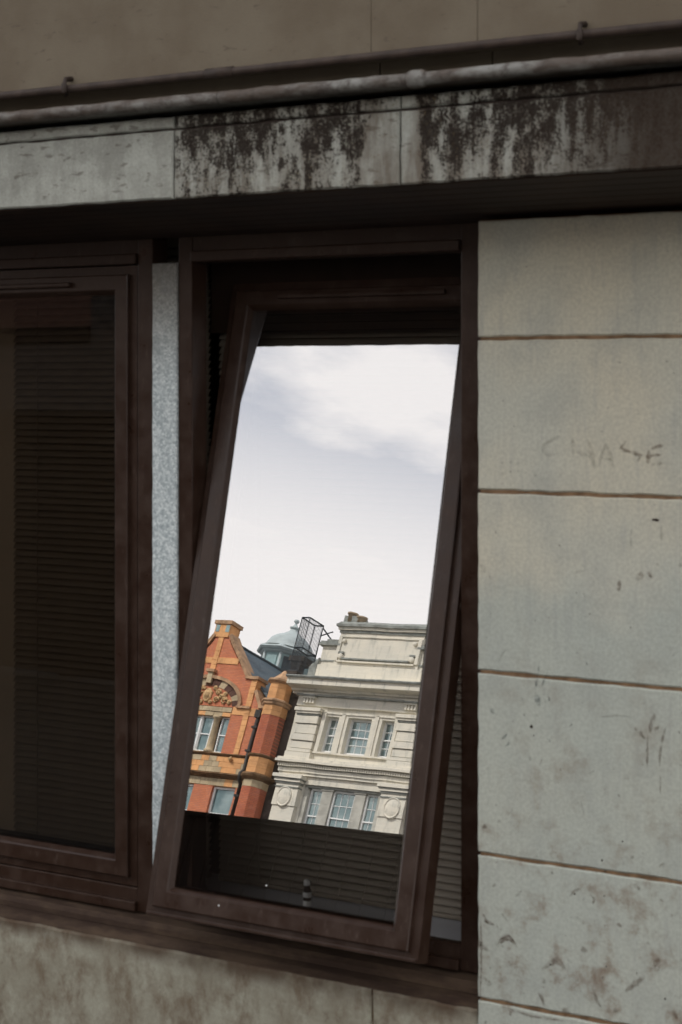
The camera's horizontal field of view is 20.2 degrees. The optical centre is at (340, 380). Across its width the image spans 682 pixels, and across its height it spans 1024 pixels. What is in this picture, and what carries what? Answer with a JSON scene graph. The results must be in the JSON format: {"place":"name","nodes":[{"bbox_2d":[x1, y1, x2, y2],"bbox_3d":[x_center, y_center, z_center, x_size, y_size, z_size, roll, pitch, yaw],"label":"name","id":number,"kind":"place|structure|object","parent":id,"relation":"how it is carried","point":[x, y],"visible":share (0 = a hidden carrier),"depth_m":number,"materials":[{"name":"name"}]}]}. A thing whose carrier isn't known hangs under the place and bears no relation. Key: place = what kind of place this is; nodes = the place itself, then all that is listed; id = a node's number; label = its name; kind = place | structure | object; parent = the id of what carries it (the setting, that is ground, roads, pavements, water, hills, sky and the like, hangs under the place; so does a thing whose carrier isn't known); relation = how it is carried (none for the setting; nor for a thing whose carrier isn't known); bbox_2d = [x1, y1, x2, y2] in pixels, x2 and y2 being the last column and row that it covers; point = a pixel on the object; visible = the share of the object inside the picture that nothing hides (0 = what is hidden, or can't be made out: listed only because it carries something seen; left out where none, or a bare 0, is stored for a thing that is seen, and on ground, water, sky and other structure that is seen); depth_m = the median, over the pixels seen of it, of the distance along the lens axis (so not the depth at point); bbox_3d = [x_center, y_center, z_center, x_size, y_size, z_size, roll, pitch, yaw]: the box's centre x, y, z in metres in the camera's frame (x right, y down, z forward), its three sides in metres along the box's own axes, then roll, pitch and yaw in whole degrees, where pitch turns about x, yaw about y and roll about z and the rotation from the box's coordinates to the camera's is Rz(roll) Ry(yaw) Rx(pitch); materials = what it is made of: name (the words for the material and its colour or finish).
{"place":"outdoors","nodes":[
{"label":"outdoors","id":0,"kind":"place"},
{"bbox_3d":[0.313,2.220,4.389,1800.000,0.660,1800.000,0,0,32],"label":"ground","id":1,"kind":"structure","parent":0,"visible":0},
{"bbox_2d":[0,0,681,1023],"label":"office building","id":2,"kind":"structure","parent":1,"relation":"on","point":[552,170],"depth_m":4.31,"materials":[{"name":"concrete"}]},
{"bbox_2d":[0,238,166,912],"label":"fixed window","id":3,"kind":"structure","parent":2,"relation":"attached to","point":[76,557],"depth_m":5.14,"materials":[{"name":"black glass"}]},
{"bbox_2d":[167,238,211,477],"bbox_3d":[-0.659,0.481,5.425,0.704,1.762,0.030,0,0,32],"label":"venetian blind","id":4,"kind":"object","parent":2,"relation":"attached to","point":[172,256],"visible":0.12,"depth_m":5.25,"materials":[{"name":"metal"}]},
{"bbox_2d":[146,223,480,972],"bbox_3d":[-0.060,0.505,4.747,1.006,1.782,0.432,0,0,32],"label":"pivot window","id":5,"kind":"structure","parent":2,"relation":"attached to","point":[312,515],"depth_m":4.70,"materials":[{"name":"clear glass"}]},
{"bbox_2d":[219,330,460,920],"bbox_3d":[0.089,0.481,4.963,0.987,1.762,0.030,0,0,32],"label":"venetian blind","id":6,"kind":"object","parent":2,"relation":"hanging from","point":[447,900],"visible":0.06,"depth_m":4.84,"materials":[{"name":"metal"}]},
{"bbox_2d":[0,19,681,99],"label":"pipe","id":7,"kind":"object","parent":2,"relation":"attached to","point":[579,33],"visible":1,"depth_m":4.41,"materials":[{"name":"grey metal"}]}
]}

